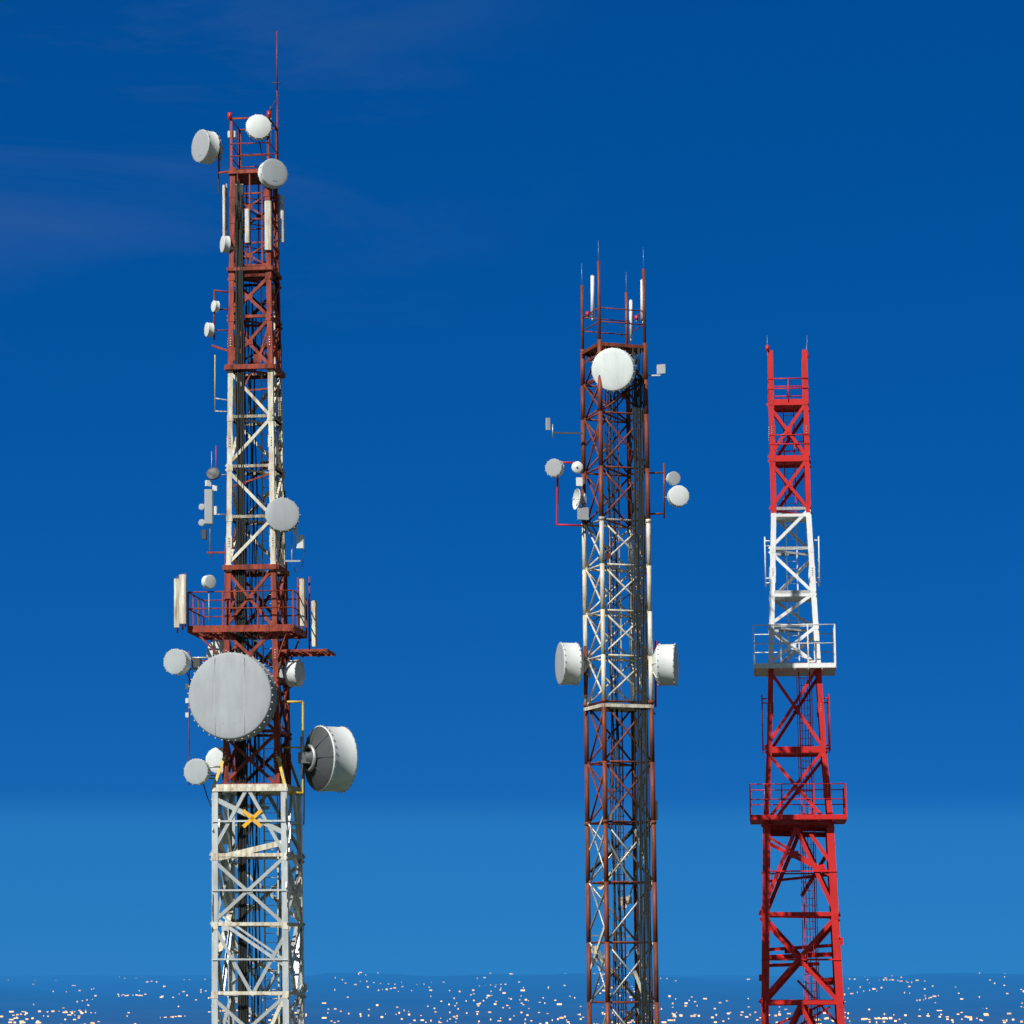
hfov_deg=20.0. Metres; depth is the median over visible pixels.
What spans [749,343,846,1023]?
red-white lattice tower
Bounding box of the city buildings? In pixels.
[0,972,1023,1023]
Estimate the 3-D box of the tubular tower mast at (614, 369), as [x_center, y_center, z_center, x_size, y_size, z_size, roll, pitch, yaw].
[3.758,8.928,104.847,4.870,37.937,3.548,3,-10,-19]
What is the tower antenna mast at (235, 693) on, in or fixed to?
on the ground
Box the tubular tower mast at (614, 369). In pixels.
[545,245,689,1023]
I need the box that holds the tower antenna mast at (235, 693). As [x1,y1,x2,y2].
[163,31,357,1023]
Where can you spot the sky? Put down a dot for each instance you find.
(843, 179)
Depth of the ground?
35795.75 m
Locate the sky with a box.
[0,0,1023,975]
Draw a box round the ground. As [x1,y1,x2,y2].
[0,973,1023,1023]

